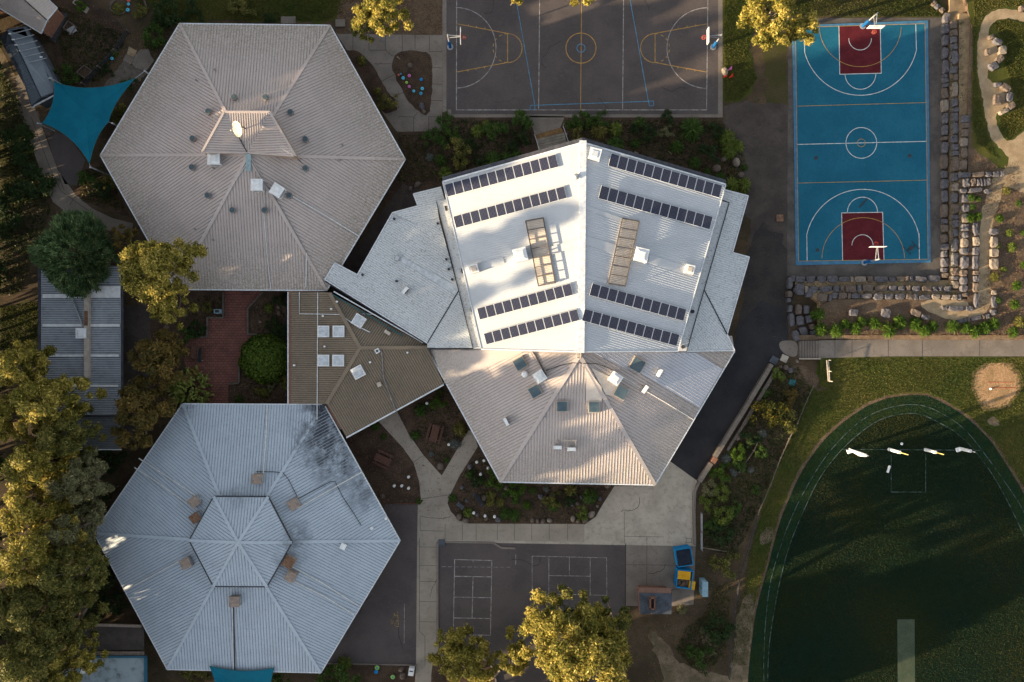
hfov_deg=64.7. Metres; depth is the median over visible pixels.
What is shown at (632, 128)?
shrub
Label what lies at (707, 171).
grass tussock
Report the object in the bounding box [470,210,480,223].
solar panel
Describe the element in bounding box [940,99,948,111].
stone block
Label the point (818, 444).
field verge
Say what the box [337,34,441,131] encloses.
path
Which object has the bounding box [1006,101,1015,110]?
stone block
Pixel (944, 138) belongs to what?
stone block
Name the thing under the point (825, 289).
stone block
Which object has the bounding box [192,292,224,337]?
bed edging
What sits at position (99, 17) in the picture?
mulch bed
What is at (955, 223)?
stone block
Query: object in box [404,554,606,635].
court lines
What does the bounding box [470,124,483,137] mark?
grass tussock
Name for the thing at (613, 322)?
solar panel
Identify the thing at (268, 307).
grass tussock
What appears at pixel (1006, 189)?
grass tussock
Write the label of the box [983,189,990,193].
stone block
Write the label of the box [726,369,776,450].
timber sleeper wall
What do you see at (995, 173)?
stone block
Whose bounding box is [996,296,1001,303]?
grass tussock
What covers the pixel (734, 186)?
grass tussock
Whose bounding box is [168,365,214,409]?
feathery bush
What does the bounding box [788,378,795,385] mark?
utility box
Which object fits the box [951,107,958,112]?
stone block
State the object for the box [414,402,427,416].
grass tussock
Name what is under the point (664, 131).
shrub
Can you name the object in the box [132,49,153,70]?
flagstone
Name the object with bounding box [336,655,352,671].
grass tussock
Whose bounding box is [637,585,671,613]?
brick hut
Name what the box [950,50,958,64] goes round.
stone block
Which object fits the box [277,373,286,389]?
shrub
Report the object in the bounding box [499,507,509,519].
grass tussock
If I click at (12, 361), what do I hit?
tree
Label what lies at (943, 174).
stone block
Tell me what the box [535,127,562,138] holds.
door mat
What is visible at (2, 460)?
shrub
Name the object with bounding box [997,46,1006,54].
stone block
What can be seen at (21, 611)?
tree
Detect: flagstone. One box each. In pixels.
[123,54,132,63]
[127,47,136,56]
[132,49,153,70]
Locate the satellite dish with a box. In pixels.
[230,121,245,136]
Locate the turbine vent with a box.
[521,371,527,377]
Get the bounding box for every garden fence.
[80,28,130,85]
[700,511,702,551]
[728,513,758,679]
[738,435,761,472]
[757,385,814,512]
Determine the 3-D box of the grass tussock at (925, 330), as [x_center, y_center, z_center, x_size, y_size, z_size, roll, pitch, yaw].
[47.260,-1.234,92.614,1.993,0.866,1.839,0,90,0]
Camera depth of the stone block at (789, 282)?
93.40 m
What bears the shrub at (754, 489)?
on the garden slope
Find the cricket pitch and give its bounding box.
[897,619,914,681]
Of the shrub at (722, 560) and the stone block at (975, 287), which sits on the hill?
the stone block at (975, 287)
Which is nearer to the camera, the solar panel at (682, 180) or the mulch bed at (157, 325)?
the solar panel at (682, 180)
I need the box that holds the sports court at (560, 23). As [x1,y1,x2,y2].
[446,0,717,113]
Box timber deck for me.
[534,124,568,149]
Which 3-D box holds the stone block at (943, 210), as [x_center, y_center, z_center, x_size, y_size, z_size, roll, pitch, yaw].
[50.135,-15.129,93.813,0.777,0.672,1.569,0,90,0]
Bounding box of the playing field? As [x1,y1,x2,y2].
[768,414,1023,681]
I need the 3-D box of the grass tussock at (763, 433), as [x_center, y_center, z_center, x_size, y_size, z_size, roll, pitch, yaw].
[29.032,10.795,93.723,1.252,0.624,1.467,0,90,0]
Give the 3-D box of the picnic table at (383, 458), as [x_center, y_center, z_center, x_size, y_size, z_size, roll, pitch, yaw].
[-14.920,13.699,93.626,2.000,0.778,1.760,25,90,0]
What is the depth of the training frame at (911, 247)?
93.88 m
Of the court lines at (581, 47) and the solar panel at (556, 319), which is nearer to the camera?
the solar panel at (556, 319)
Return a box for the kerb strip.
[442,0,722,116]
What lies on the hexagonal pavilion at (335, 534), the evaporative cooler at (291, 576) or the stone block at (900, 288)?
the evaporative cooler at (291, 576)
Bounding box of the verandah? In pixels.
[77,623,143,654]
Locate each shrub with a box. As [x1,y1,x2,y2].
[0,121,37,165]
[0,174,7,208]
[0,193,24,242]
[0,259,10,276]
[0,273,8,285]
[0,454,10,476]
[0,617,8,644]
[2,158,59,203]
[53,63,80,85]
[76,486,111,516]
[76,591,99,622]
[77,170,96,186]
[81,450,108,476]
[85,565,117,595]
[88,181,113,200]
[94,589,130,618]
[100,62,114,76]
[100,175,117,189]
[105,450,128,474]
[109,102,127,124]
[120,78,137,89]
[131,2,147,17]
[140,19,167,51]
[149,11,167,35]
[150,0,184,30]
[178,327,198,344]
[179,670,212,681]
[183,0,203,22]
[187,318,208,338]
[201,300,213,312]
[225,0,256,15]
[262,11,276,22]
[264,316,280,333]
[266,383,275,391]
[271,672,290,681]
[272,293,286,306]
[273,323,286,337]
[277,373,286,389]
[315,664,336,681]
[333,662,362,681]
[376,93,398,110]
[422,127,443,146]
[428,390,447,409]
[434,110,458,136]
[434,133,447,149]
[445,137,471,162]
[450,151,469,169]
[462,137,479,154]
[470,469,485,487]
[472,154,487,166]
[478,468,504,490]
[480,121,509,141]
[505,138,519,154]
[506,483,527,498]
[512,109,533,129]
[512,125,529,145]
[541,490,561,507]
[562,492,576,507]
[565,113,581,128]
[569,124,582,139]
[575,505,587,520]
[576,109,592,129]
[590,109,608,126]
[629,123,636,134]
[634,122,657,144]
[656,124,674,136]
[660,108,673,124]
[684,644,714,670]
[697,142,724,162]
[698,495,717,513]
[701,479,720,496]
[702,609,738,647]
[703,122,723,140]
[703,517,720,534]
[707,461,730,481]
[707,552,740,580]
[708,522,737,547]
[709,482,730,502]
[711,504,735,525]
[725,499,741,517]
[728,442,745,461]
[732,459,745,472]
[739,432,763,448]
[747,399,788,429]
[751,485,760,494]
[753,444,768,457]
[771,367,785,381]
[773,405,796,428]
[783,388,797,406]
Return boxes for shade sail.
[37,70,148,175]
[209,666,273,681]
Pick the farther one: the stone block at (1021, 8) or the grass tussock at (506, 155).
the grass tussock at (506, 155)
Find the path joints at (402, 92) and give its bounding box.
[382,35,442,131]
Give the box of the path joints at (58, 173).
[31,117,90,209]
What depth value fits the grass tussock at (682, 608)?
93.65 m
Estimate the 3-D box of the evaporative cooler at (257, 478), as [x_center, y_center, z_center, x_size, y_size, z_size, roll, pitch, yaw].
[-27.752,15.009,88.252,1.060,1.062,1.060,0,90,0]
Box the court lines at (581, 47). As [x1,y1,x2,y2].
[457,0,705,108]
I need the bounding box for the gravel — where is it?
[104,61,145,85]
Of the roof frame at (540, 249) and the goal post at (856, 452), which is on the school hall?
the roof frame at (540, 249)
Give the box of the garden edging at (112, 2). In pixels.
[109,0,126,14]
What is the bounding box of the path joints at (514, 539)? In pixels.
[412,455,692,630]
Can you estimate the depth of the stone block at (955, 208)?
93.17 m
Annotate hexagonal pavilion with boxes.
[96,403,399,673]
[100,22,404,290]
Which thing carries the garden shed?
on the ground at (638, 632)
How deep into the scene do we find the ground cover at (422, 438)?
93.90 m
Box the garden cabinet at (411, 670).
[408,666,414,675]
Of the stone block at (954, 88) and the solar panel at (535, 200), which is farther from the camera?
the stone block at (954, 88)
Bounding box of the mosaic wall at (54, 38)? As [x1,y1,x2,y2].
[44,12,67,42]
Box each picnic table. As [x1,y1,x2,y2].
[187,344,203,359]
[372,449,393,469]
[425,423,443,442]
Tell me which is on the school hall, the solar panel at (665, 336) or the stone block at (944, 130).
the solar panel at (665, 336)
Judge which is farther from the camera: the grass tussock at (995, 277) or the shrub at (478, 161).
the shrub at (478, 161)
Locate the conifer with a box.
[26,207,122,299]
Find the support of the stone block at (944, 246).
on the ground at (638, 632)
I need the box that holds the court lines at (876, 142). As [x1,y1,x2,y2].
[797,24,925,259]
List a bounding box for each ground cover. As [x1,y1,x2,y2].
[0,6,811,676]
[192,296,604,522]
[397,119,745,182]
[793,19,963,294]
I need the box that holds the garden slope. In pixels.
[645,361,810,681]
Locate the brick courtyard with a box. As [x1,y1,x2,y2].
[184,290,263,402]
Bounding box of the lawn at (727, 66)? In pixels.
[723,0,757,101]
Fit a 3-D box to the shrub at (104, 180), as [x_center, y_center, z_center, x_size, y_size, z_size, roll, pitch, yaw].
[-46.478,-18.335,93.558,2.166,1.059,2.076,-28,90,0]
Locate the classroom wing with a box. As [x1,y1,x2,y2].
[429,336,734,485]
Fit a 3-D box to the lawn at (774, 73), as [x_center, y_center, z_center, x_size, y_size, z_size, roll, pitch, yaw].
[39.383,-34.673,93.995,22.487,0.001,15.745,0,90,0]
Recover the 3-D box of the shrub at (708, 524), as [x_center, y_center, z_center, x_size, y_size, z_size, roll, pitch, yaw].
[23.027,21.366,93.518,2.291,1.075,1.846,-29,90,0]
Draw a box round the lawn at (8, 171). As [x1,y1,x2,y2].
[0,62,41,221]
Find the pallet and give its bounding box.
[67,25,77,34]
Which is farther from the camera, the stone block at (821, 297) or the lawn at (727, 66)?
the lawn at (727, 66)
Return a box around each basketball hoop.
[447,27,465,49]
[702,27,721,49]
[860,12,884,33]
[861,242,886,265]
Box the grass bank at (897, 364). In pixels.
[820,357,1023,387]
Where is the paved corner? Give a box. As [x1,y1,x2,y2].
[45,128,84,185]
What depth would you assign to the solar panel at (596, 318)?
85.37 m
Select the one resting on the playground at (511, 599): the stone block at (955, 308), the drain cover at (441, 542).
the drain cover at (441, 542)
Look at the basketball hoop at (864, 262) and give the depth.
90.99 m
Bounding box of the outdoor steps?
[799,340,820,358]
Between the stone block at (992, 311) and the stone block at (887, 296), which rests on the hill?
the stone block at (992, 311)
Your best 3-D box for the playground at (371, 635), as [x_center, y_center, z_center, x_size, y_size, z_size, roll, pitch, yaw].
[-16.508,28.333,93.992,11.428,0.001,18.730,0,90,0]
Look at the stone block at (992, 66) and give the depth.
92.56 m
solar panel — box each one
[445,182,455,196]
[453,180,463,194]
[453,214,463,227]
[461,178,471,191]
[462,212,472,225]
[470,175,480,189]
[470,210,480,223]
[477,306,487,319]
[478,173,489,187]
[478,207,488,220]
[484,331,494,344]
[485,304,495,317]
[487,171,497,184]
[487,205,497,218]
[492,329,502,341]
[494,302,504,314]
[495,168,506,182]
[495,203,506,216]
[500,327,510,339]
[502,300,512,312]
[504,166,514,180]
[504,200,514,213]
[509,325,519,337]
[510,297,521,310]
[512,198,523,211]
[513,164,523,178]
[517,322,527,335]
[519,295,529,308]
[521,161,531,175]
[521,196,531,209]
[526,320,536,333]
[528,292,538,305]
[529,193,540,207]
[530,159,540,173]
[534,318,544,330]
[536,290,546,303]
[538,191,549,204]
[539,157,549,171]
[543,316,553,328]
[545,288,555,301]
[547,154,558,168]
[547,189,557,202]
[551,313,562,326]
[553,285,564,298]
[555,186,566,199]
[560,311,570,324]
[562,283,572,296]
[569,309,579,321]
[582,309,592,322]
[589,283,600,297]
[591,311,601,324]
[598,185,609,200]
[598,286,608,299]
[599,313,610,327]
[607,188,618,202]
[607,288,617,301]
[608,153,619,167]
[608,316,619,329]
[615,290,626,304]
[616,190,626,205]
[617,156,628,170]
[617,318,627,331]
[624,193,635,207]
[624,293,634,306]
[626,158,636,172]
[626,321,636,334]
[633,195,644,210]
[633,295,643,308]
[634,161,645,175]
[634,323,645,336]
[641,297,652,311]
[642,198,652,212]
[643,163,653,177]
[643,325,653,338]
[650,200,661,214]
[650,300,660,313]
[651,328,662,341]
[652,166,662,180]
[658,302,669,316]
[659,203,669,217]
[660,168,671,182]
[660,330,670,343]
[667,205,678,219]
[667,305,677,318]
[668,332,679,345]
[669,171,679,185]
[675,307,686,320]
[676,207,686,221]
[677,173,688,187]
[684,210,695,224]
[686,176,696,190]
[693,212,703,226]
[694,178,705,192]
[702,215,712,229]
[703,181,713,194]
[711,183,721,197]
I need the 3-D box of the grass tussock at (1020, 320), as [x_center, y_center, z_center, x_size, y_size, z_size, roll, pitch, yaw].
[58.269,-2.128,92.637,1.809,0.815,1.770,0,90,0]
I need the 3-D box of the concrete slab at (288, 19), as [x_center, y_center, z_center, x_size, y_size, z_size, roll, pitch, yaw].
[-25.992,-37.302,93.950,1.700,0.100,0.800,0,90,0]
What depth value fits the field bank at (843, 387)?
93.99 m
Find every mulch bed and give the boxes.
[52,0,127,84]
[71,161,128,216]
[88,24,177,151]
[149,290,288,405]
[325,665,415,681]
[336,0,441,34]
[345,50,396,112]
[346,379,613,524]
[383,112,741,220]
[392,50,432,114]
[431,657,493,681]
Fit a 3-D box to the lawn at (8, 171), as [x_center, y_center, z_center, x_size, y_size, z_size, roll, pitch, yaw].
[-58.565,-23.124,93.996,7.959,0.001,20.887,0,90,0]
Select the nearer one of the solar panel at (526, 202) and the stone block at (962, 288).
the solar panel at (526, 202)
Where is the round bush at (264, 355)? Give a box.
[238,333,286,384]
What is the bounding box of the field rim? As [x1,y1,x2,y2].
[748,395,1023,681]
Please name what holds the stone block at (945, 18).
on the ground at (638, 632)
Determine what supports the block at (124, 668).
on the ground at (638, 632)
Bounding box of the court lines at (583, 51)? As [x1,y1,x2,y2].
[517,0,653,109]
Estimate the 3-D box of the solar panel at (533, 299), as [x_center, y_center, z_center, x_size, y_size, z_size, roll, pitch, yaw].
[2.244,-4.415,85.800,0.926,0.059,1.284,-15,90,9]
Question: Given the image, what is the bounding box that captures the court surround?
[787,17,942,276]
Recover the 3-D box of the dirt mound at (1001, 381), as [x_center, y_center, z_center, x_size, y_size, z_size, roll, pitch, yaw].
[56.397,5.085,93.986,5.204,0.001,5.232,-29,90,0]
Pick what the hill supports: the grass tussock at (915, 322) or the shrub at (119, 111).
the grass tussock at (915, 322)
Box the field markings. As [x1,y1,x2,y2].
[763,404,1023,680]
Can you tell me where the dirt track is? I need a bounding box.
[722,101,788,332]
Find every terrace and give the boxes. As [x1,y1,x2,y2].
[794,0,965,309]
[804,13,1023,334]
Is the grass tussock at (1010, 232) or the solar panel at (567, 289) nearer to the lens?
the solar panel at (567, 289)
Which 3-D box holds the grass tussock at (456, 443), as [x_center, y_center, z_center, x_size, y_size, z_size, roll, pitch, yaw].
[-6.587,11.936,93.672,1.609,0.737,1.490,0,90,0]
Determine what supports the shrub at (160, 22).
on the mulch bed at (129, 94)
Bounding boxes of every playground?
[326,504,417,664]
[438,543,625,681]
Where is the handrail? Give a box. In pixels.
[826,360,832,381]
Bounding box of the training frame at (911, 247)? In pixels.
[904,241,918,253]
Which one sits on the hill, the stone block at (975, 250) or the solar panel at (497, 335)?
the stone block at (975, 250)
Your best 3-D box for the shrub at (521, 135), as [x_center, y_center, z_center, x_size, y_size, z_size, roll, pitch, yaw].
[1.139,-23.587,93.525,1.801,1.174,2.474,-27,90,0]
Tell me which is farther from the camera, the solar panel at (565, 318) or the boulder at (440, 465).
the boulder at (440, 465)
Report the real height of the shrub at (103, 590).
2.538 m
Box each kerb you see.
[327,663,416,665]
[436,542,438,641]
[445,541,514,548]
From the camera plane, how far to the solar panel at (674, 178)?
85.96 m
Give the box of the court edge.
[792,20,930,264]
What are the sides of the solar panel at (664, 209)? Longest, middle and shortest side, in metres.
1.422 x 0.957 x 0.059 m
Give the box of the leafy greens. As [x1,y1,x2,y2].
[73,0,88,12]
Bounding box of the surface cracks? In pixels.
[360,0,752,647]
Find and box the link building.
[287,291,444,437]
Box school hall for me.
[325,138,749,352]
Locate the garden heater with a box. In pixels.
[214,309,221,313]
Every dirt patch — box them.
[647,632,728,681]
[700,627,716,656]
[727,593,753,681]
[760,527,773,544]
[792,365,827,390]
[986,416,998,425]
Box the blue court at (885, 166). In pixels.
[796,23,927,260]
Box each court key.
[839,26,880,73]
[842,213,883,259]
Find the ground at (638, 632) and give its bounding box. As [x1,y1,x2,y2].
[0,0,1011,681]
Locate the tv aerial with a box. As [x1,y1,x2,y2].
[278,145,301,162]
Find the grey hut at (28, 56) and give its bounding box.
[0,26,60,108]
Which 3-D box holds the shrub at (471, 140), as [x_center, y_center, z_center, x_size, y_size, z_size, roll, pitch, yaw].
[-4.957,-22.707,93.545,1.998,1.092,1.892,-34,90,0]
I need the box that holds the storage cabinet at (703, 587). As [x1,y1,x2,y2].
[699,578,707,596]
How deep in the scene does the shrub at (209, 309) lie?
93.57 m
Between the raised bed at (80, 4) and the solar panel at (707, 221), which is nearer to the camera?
the solar panel at (707, 221)
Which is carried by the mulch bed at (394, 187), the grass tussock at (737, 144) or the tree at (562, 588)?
the grass tussock at (737, 144)
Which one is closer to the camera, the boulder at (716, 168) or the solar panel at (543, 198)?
the solar panel at (543, 198)
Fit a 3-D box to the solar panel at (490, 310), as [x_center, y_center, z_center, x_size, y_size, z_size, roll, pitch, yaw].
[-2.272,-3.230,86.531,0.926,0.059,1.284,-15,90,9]
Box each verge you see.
[749,393,1023,661]
[799,335,1023,339]
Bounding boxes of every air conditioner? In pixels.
[400,286,409,294]
[500,417,509,425]
[553,440,561,449]
[567,442,575,451]
[639,385,648,393]
[653,368,662,376]
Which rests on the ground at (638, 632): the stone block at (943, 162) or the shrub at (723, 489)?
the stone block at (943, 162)
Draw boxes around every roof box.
[468,263,478,273]
[588,146,601,161]
[684,264,695,274]
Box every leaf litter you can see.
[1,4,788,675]
[54,0,796,680]
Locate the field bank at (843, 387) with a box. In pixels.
[745,356,1023,620]
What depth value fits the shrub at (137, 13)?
93.41 m
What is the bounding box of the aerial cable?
[246,136,295,166]
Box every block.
[38,266,123,449]
[65,655,146,681]
[785,291,791,296]
[786,277,792,288]
[786,305,792,311]
[787,312,794,326]
[791,330,799,340]
[793,287,803,291]
[794,284,803,295]
[794,304,801,314]
[795,276,804,282]
[795,316,803,324]
[798,326,807,338]
[802,305,809,313]
[804,288,812,297]
[804,315,811,322]
[805,276,814,282]
[808,323,814,329]
[809,286,817,292]
[809,330,816,334]
[816,276,825,282]
[817,293,826,301]
[819,286,831,291]
[826,275,837,282]
[831,292,837,298]
[832,285,839,292]
[837,292,846,298]
[838,277,849,281]
[844,285,856,292]
[848,309,858,315]
[851,293,859,298]
[853,276,865,282]
[856,285,861,291]
[860,293,871,298]
[861,284,872,291]
[866,276,872,282]
[872,293,883,299]
[873,276,887,282]
[873,285,887,291]
[880,308,890,318]
[883,294,892,298]
[887,285,896,290]
[888,277,895,281]
[894,293,904,298]
[895,276,904,280]
[896,286,904,290]
[904,285,909,291]
[905,294,913,299]
[909,308,920,317]
[910,286,919,291]
[913,276,926,282]
[918,295,930,299]
[920,286,931,291]
[920,314,929,319]
[926,275,940,281]
[930,294,939,298]
[932,286,937,291]
[939,154,948,168]
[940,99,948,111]
[940,136,948,140]
[940,170,947,177]
[940,179,948,188]
[940,204,947,217]
[940,224,947,231]
[940,234,947,242]
[940,244,948,249]
[940,250,947,256]
[940,257,948,266]
[940,268,947,271]
[940,273,947,277]
[940,295,949,299]
[941,23,949,34]
[941,35,948,45]
[941,47,948,58]
[941,77,948,83]
[941,88,948,98]
[941,113,948,123]
[941,125,947,135]
[941,142,948,153]
[941,190,947,202]
[941,219,947,223]
[942,13,949,23]
[942,60,948,73]
[943,286,950,291]
[947,306,964,310]
[949,21,956,28]
[949,29,957,36]
[949,36,956,43]
[949,66,957,73]
[950,44,957,49]
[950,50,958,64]
[950,82,957,96]
[950,98,957,107]
[950,135,958,143]
[950,173,958,181]
[950,193,957,202]
[950,238,958,251]
[950,253,958,266]
[950,268,958,275]
[950,281,958,288]
[950,295,956,299]
[951,74,957,80]
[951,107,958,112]
[951,113,957,121]
[951,122,958,134]
[951,144,958,150]
[951,151,959,155]
[951,156,958,171]
[951,183,958,191]
[951,204,958,213]
[951,215,958,218]
[951,219,958,227]
[951,229,958,236]
[956,294,961,299]
[958,160,966,170]
[958,172,970,177]
[958,189,966,193]
[958,285,967,291]
[959,138,967,146]
[959,270,967,276]
[959,277,967,284]
[960,115,969,122]
[960,123,969,128]
[960,129,968,136]
[960,147,967,157]
[960,194,968,202]
[960,224,969,230]
[960,238,968,247]
[960,248,968,254]
[960,256,968,268]
[961,204,968,212]
[961,214,967,222]
[961,232,968,237]
[962,178,969,187]
[965,306,972,310]
[967,187,981,192]
[970,178,975,185]
[970,315,980,320]
[971,171,983,176]
[972,222,978,235]
[972,237,979,245]
[972,247,979,254]
[972,255,978,268]
[972,276,978,281]
[972,283,978,291]
[973,293,979,307]
[982,178,986,185]
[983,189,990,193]
[984,49,989,55]
[984,172,991,176]
[986,178,990,185]
[987,34,994,40]
[987,61,998,71]
[988,228,998,234]
[989,237,997,247]
[989,249,998,256]
[989,258,998,268]
[990,309,996,315]
[991,171,999,176]
[991,296,996,307]
[992,37,1002,45]
[992,95,1001,104]
[993,82,1001,87]
[994,55,1004,63]
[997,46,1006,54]
[997,108,1008,114]
[999,83,1010,92]
[1005,92,1012,101]
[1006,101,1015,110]
[1018,5,1023,12]
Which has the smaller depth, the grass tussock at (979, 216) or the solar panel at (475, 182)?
the solar panel at (475, 182)
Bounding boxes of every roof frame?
[525,217,555,285]
[608,218,639,286]
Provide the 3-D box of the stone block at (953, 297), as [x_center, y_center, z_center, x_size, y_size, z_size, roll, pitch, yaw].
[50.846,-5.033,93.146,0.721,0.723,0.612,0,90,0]
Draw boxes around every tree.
[0,339,66,388]
[0,393,45,442]
[0,428,82,504]
[0,463,79,538]
[0,513,87,587]
[0,557,87,634]
[0,619,95,681]
[6,375,108,427]
[31,590,109,652]
[32,400,108,459]
[34,541,109,597]
[41,443,114,506]
[42,499,106,548]
[47,632,109,681]
[109,373,180,450]
[111,223,138,248]
[117,237,207,317]
[126,327,198,390]
[146,294,198,329]
[348,22,375,43]
[350,0,413,36]
[423,623,498,681]
[433,626,464,665]
[491,625,529,678]
[510,0,523,5]
[517,587,633,681]
[541,582,590,627]
[569,0,595,6]
[598,595,632,637]
[736,0,795,51]
[781,9,819,45]
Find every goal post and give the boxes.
[846,448,868,456]
[887,448,908,454]
[924,448,943,454]
[955,447,973,452]
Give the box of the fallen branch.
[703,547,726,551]
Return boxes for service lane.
[331,184,421,297]
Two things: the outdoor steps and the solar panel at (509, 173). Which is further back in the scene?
the outdoor steps
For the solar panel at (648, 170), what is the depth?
85.53 m
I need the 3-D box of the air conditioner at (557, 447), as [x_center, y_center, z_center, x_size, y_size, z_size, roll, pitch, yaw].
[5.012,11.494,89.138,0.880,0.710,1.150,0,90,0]
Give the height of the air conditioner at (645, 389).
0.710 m
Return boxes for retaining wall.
[693,481,699,544]
[697,461,712,482]
[712,363,773,457]
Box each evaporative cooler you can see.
[76,328,86,337]
[179,556,193,569]
[187,494,201,508]
[188,511,201,524]
[207,154,221,165]
[229,595,241,606]
[250,179,264,191]
[252,473,263,483]
[269,182,286,198]
[281,554,297,569]
[284,569,298,582]
[286,497,301,510]
[512,247,527,263]
[532,369,546,383]
[607,371,622,385]
[633,247,649,263]
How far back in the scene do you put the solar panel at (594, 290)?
85.23 m
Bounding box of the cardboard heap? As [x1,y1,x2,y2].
[677,579,689,586]
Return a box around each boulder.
[399,672,405,679]
[414,181,420,188]
[419,102,424,109]
[437,462,443,469]
[456,513,461,519]
[587,510,594,517]
[713,164,720,172]
[722,67,727,75]
[732,157,739,167]
[737,172,743,177]
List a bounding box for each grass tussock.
[110,2,125,15]
[235,394,242,402]
[253,386,260,395]
[260,387,270,398]
[263,302,272,312]
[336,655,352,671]
[357,55,366,66]
[371,423,379,430]
[373,87,381,95]
[408,430,419,440]
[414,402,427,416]
[425,153,433,161]
[434,154,447,166]
[438,166,451,179]
[448,131,462,141]
[448,494,457,503]
[450,439,460,449]
[453,421,467,436]
[463,508,472,517]
[465,470,472,478]
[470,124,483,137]
[481,150,501,164]
[485,489,496,499]
[485,499,494,506]
[496,498,504,507]
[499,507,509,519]
[500,152,511,159]
[501,490,509,496]
[508,508,520,521]
[511,149,522,156]
[511,497,519,505]
[522,501,530,509]
[529,486,536,494]
[543,486,548,492]
[547,499,560,511]
[564,484,578,497]
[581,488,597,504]
[589,123,608,139]
[606,136,624,148]
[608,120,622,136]
[630,138,639,147]
[633,116,645,127]
[669,140,684,154]
[676,604,688,614]
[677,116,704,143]
[688,156,701,169]
[704,168,710,173]
[715,128,735,143]
[715,172,725,179]
[720,141,734,154]
[720,147,736,161]
[721,453,730,463]
[725,176,739,191]
[729,468,738,475]
[732,138,744,152]
[737,176,751,194]
[741,164,747,171]
[747,467,753,473]
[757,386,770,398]
[758,428,766,436]
[786,420,797,433]
[809,307,824,320]
[812,322,828,336]
[828,323,843,337]
[839,318,849,329]
[848,321,862,334]
[856,315,866,326]
[867,316,880,329]
[879,322,896,339]
[890,315,906,330]
[908,317,922,331]
[917,323,931,336]
[927,319,937,331]
[944,320,960,333]
[960,322,971,333]
[966,212,975,223]
[968,194,974,201]
[968,323,980,338]
[969,203,975,210]
[974,211,982,220]
[975,320,990,334]
[976,196,981,202]
[985,317,1000,329]
[988,272,1000,282]
[995,214,1003,222]
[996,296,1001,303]
[999,266,1006,272]
[1002,187,1010,195]
[1006,228,1013,236]
[1006,242,1017,252]
[1006,327,1018,337]
[1009,299,1019,309]
[1011,280,1022,290]
[1013,316,1023,327]
[1015,199,1021,206]
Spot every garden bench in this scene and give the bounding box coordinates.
[196,348,202,361]
[473,493,483,506]
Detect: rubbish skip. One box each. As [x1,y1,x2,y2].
[673,544,693,566]
[673,566,695,589]
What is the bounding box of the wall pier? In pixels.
[710,456,717,463]
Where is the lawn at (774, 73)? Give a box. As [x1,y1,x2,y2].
[762,0,946,104]
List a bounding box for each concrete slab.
[281,16,295,23]
[335,19,344,26]
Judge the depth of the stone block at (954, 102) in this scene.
93.19 m
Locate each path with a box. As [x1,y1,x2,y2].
[0,48,39,118]
[15,75,132,233]
[123,304,150,438]
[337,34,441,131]
[379,411,583,681]
[529,116,563,134]
[819,339,1023,357]
[921,9,1023,319]
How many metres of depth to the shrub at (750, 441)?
93.28 m
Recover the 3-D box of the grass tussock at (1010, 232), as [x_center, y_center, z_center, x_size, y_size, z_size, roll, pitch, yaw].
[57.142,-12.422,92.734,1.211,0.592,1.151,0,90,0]
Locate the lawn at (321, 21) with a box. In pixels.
[145,0,343,23]
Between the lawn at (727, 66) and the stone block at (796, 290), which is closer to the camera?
the stone block at (796, 290)
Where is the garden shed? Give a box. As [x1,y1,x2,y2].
[0,0,64,37]
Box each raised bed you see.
[63,21,77,34]
[73,0,88,13]
[76,65,92,79]
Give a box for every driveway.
[670,300,788,480]
[734,221,793,356]
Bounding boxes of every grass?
[0,0,1023,665]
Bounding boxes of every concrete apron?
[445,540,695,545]
[584,462,696,543]
[626,545,695,605]
[779,340,797,356]
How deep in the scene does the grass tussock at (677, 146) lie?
93.50 m
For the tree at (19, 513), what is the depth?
82.31 m
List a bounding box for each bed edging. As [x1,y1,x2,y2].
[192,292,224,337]
[228,365,239,384]
[247,291,263,334]
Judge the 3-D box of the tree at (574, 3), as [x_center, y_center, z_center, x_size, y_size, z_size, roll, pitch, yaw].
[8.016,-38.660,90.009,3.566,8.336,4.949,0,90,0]
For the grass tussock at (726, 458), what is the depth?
93.71 m
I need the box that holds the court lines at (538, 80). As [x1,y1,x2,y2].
[456,0,707,109]
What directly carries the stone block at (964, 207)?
on the terrace at (964, 27)
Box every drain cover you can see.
[438,540,444,545]
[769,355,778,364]
[776,214,782,221]
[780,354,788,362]
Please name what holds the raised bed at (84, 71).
on the mulch bed at (99, 17)
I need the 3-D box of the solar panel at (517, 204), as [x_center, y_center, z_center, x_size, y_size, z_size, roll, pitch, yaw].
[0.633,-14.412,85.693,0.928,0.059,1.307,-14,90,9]
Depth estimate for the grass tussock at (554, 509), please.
93.56 m
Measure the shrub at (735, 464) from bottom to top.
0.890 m
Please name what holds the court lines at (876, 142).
on the blue court at (885, 166)
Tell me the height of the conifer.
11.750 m
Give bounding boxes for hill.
[820,0,1023,333]
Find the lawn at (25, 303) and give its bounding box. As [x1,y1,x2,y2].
[0,300,37,387]
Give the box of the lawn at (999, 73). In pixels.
[967,0,1023,168]
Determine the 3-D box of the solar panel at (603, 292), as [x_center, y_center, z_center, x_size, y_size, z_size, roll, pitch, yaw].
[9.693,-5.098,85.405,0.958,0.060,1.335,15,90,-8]
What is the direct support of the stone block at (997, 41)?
on the lawn at (999, 73)
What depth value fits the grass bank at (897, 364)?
93.88 m

